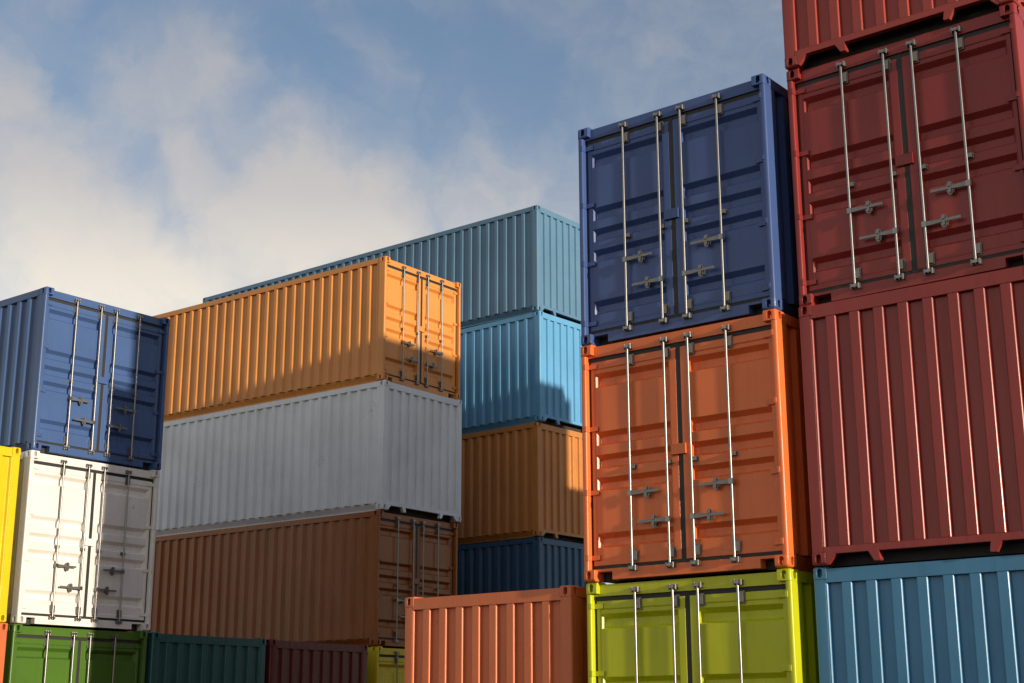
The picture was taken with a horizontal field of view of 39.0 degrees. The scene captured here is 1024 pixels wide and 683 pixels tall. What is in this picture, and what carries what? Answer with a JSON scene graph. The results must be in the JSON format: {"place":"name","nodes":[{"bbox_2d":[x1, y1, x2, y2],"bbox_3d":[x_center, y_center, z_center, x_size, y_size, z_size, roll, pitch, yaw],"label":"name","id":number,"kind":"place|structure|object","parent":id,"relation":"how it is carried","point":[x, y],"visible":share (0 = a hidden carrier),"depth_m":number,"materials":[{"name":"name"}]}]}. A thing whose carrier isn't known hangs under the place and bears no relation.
{"place":"outdoors","nodes":[
{"label":"outdoors","id":0,"kind":"place"},
{"bbox_2d":[0,0,787,583],"label":"sky","id":1,"kind":"structure","parent":0,"point":[157,157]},
{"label":"shipping container","id":2,"kind":"object","parent":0,"visible":0},
{"bbox_2d":[457,537,603,594],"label":"shipping container","id":3,"kind":"object","parent":2,"relation":"on","point":[534,563],"visible":0.12,"depth_m":32.78,"materials":[{"name":"metal"}]},
{"bbox_2d":[458,422,583,545],"bbox_3d":[-3.277,4.328,37.230,12.198,2.597,2.442,-12,-19,39],"label":"shipping container","id":4,"kind":"object","parent":3,"relation":"on","point":[523,481],"visible":0.14,"depth_m":33.23,"materials":[{"name":"metal"}]},
{"bbox_2d":[460,311,581,434],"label":"shipping container","id":5,"kind":"object","parent":4,"relation":"on","point":[521,369],"visible":0.16,"depth_m":33.83,"materials":[{"name":"metal"}]},
{"bbox_2d":[203,205,580,328],"bbox_3d":[-3.378,-0.747,38.418,12.198,2.597,2.442,-12,-19,37],"label":"shipping container","id":6,"kind":"object","parent":5,"relation":"on","point":[514,263],"visible":0.41,"depth_m":34.72,"materials":[{"name":"metal"}]},
{"label":"ground","id":7,"kind":"structure","parent":0,"visible":0},
{"bbox_2d":[0,623,7,682],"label":"shipping container","id":8,"kind":"object","parent":7,"relation":"on","point":[3,631],"visible":1,"depth_m":21.07,"materials":[{"name":"metal"}]},
{"bbox_2d":[0,446,20,622],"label":"shipping container","id":9,"kind":"object","parent":8,"relation":"on","point":[9,464],"visible":1,"depth_m":21.52,"materials":[{"name":"metal"}]},
{"bbox_2d":[3,624,147,682],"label":"shipping container","id":10,"kind":"object","parent":7,"relation":"on","point":[33,654],"visible":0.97,"depth_m":22.09,"materials":[{"name":"metal"}]},
{"bbox_2d":[13,631,79,682],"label":"door","id":11,"kind":"structure","parent":10,"relation":"in","point":[38,659],"depth_m":21.73,"materials":[{"name":"paint"}]},
{"bbox_2d":[3,450,159,631],"bbox_3d":[-8.927,3.626,24.391,6.064,2.597,2.442,-12,-19,37],"label":"shipping container","id":12,"kind":"object","parent":10,"relation":"on","point":[83,547],"visible":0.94,"depth_m":22.53,"materials":[{"name":"metal"}]},
{"bbox_2d":[21,460,94,620],"bbox_3d":[-6.969,3.027,22.180,0.151,2.428,1.179,-12,-19,37],"label":"door","id":13,"kind":"structure","parent":12,"relation":"in","point":[60,512],"depth_m":22.20,"materials":[{"name":"paint"}]},
{"bbox_2d":[0,286,169,470],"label":"shipping container","id":14,"kind":"object","parent":12,"relation":"on","point":[82,379],"visible":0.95,"depth_m":23.08,"materials":[{"name":"metal"}]},
{"bbox_2d":[36,298,106,452],"bbox_3d":[-6.963,0.512,22.861,0.151,2.428,1.179,-12,-19,37],"label":"door","id":15,"kind":"structure","parent":14,"relation":"in","point":[74,350],"depth_m":22.88,"materials":[{"name":"paint"}]},
{"bbox_2d":[97,310,167,461],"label":"door","id":16,"kind":"structure","parent":14,"relation":"in","point":[130,381],"depth_m":23.75,"materials":[{"name":"paint"}]},
{"bbox_2d":[84,467,157,622],"bbox_3d":[-6.272,3.253,23.037,0.151,2.428,1.284,-12,-19,37],"label":"door","id":17,"kind":"structure","parent":12,"relation":"in","point":[119,541],"depth_m":23.07,"materials":[{"name":"paint"}]},
{"bbox_2d":[77,633,144,682],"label":"door","id":18,"kind":"structure","parent":10,"relation":"in","point":[100,660],"depth_m":22.59,"materials":[{"name":"paint"}]},
{"bbox_2d":[144,632,265,682],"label":"shipping container","id":19,"kind":"object","parent":7,"relation":"on","point":[173,658],"visible":0.37,"depth_m":23.95,"materials":[{"name":"metal"}]},
{"bbox_2d":[264,639,367,682],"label":"shipping container","id":20,"kind":"object","parent":7,"relation":"on","point":[297,662],"visible":0.38,"depth_m":25.88,"materials":[{"name":"metal"}]},
{"bbox_2d":[367,646,404,682],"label":"shipping container","id":21,"kind":"object","parent":7,"relation":"on","point":[385,665],"visible":0.18,"depth_m":27.76,"materials":[{"name":"metal"}]},
{"bbox_2d":[126,510,457,648],"bbox_3d":[-6.697,5.733,32.343,12.198,2.597,2.442,-11,-18,36],"label":"shipping container","id":22,"kind":"object","parent":21,"relation":"on","point":[354,578],"visible":0.52,"depth_m":29.29,"materials":[{"name":"metal"}]},
{"bbox_2d":[156,380,461,536],"bbox_3d":[-6.629,3.219,33.026,12.198,2.597,2.442,-11,-18,36],"label":"shipping container","id":23,"kind":"object","parent":22,"relation":"on","point":[386,446],"visible":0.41,"depth_m":29.96,"materials":[{"name":"metal"}]},
{"bbox_2d":[152,256,460,421],"bbox_3d":[-6.680,0.702,33.698,12.198,2.597,2.442,-11,-18,36],"label":"shipping container","id":24,"kind":"object","parent":23,"relation":"on","point":[378,319],"visible":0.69,"depth_m":30.67,"materials":[{"name":"metal"}]},
{"bbox_2d":[385,265,421,384],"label":"door","id":25,"kind":"structure","parent":24,"relation":"in","point":[404,289],"depth_m":29.76,"materials":[{"name":"paint"}]},
{"bbox_2d":[419,275,459,393],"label":"door","id":26,"kind":"structure","parent":24,"relation":"in","point":[437,329],"depth_m":30.62,"materials":[{"name":"paint"}]},
{"bbox_2d":[377,517,416,641],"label":"door","id":27,"kind":"structure","parent":22,"relation":"in","point":[398,539],"depth_m":28.37,"materials":[{"name":"paint"}]},
{"bbox_2d":[414,521,456,597],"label":"door","id":28,"kind":"structure","parent":22,"relation":"in","point":[434,547],"depth_m":29.37,"materials":[{"name":"paint"}]},
{"bbox_2d":[378,651,404,682],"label":"door","id":29,"kind":"structure","parent":21,"relation":"in","point":[391,667],"depth_m":27.88,"materials":[{"name":"paint"}]},
{"bbox_2d":[404,585,587,682],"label":"shipping container","id":30,"kind":"object","parent":7,"relation":"on","point":[533,636],"visible":0.34,"depth_m":16.13,"materials":[{"name":"metal"}]},
{"bbox_2d":[586,568,819,682],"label":"shipping container","id":31,"kind":"object","parent":7,"relation":"on","point":[753,628],"visible":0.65,"depth_m":14.51,"materials":[{"name":"metal"}]},
{"bbox_2d":[589,584,689,682],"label":"door","id":32,"kind":"structure","parent":31,"relation":"in","point":[641,638],"depth_m":14.97,"materials":[{"name":"paint"}]},
{"bbox_2d":[581,309,838,583],"bbox_3d":[6.000,2.475,20.182,2.442,2.597,13.722,-12,-19,37],"label":"shipping container","id":33,"kind":"object","parent":31,"relation":"on","point":[694,453],"visible":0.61,"depth_m":14.95,"materials":[{"name":"metal"}]},
{"bbox_2d":[583,337,683,569],"bbox_3d":[1.296,1.214,15.424,1.179,2.428,0.151,-12,-19,37],"label":"door","id":34,"kind":"structure","parent":33,"relation":"in","point":[636,493],"depth_m":15.41,"materials":[{"name":"paint"}]},
{"bbox_2d":[578,73,799,346],"bbox_3d":[6.000,-0.034,20.883,2.442,2.597,13.722,-12,-19,37],"label":"shipping container","id":35,"kind":"object","parent":33,"relation":"on","point":[686,215],"visible":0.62,"depth_m":15.65,"materials":[{"name":"metal"}]},
{"bbox_2d":[580,112,676,334],"bbox_3d":[1.297,-1.295,16.124,1.179,2.428,0.151,-12,-19,37],"label":"door","id":36,"kind":"structure","parent":35,"relation":"in","point":[630,265],"depth_m":16.12,"materials":[{"name":"paint"}]},
{"bbox_2d":[663,90,770,317],"bbox_3d":[2.176,-1.478,15.443,1.284,2.428,0.151,-12,-19,37],"label":"door","id":37,"kind":"structure","parent":35,"relation":"in","point":[718,214],"depth_m":15.43,"materials":[{"name":"paint"}]},
{"bbox_2d":[670,325,783,564],"bbox_3d":[2.175,1.031,14.743,1.284,2.428,0.151,-12,-19,37],"label":"door","id":38,"kind":"structure","parent":33,"relation":"in","point":[730,469],"depth_m":14.73,"materials":[{"name":"paint"}]},
{"bbox_2d":[687,580,791,682],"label":"door","id":39,"kind":"structure","parent":31,"relation":"in","point":[737,635],"depth_m":14.28,"materials":[{"name":"paint"}]},
{"bbox_2d":[813,554,1023,682],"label":"shipping container","id":40,"kind":"object","parent":7,"relation":"on","point":[953,621],"visible":1,"depth_m":13.20,"materials":[{"name":"metal"}]},
{"bbox_2d":[798,265,1023,567],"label":"shipping container","id":41,"kind":"object","parent":40,"relation":"on","point":[914,409],"visible":0.84,"depth_m":13.56,"materials":[{"name":"metal"}]},
{"bbox_2d":[786,2,1023,305],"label":"shipping container","id":42,"kind":"object","parent":41,"relation":"on","point":[907,157],"visible":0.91,"depth_m":14.24,"materials":[{"name":"metal"}]},
{"bbox_2d":[790,49,914,293],"bbox_3d":[3.432,-1.698,14.627,1.178,2.428,0.151,-12,-19,37],"label":"door","id":43,"kind":"structure","parent":42,"relation":"in","point":[856,217],"depth_m":14.62,"materials":[{"name":"paint"}]},
{"bbox_2d":[782,0,1023,70],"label":"shipping container","id":44,"kind":"object","parent":42,"relation":"on","point":[818,32],"visible":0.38,"depth_m":14.87,"materials":[{"name":"metal"}]},
{"bbox_2d":[895,21,1023,273],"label":"door","id":45,"kind":"structure","parent":42,"relation":"in","point":[963,158],"depth_m":13.93,"materials":[{"name":"paint"}]}
]}

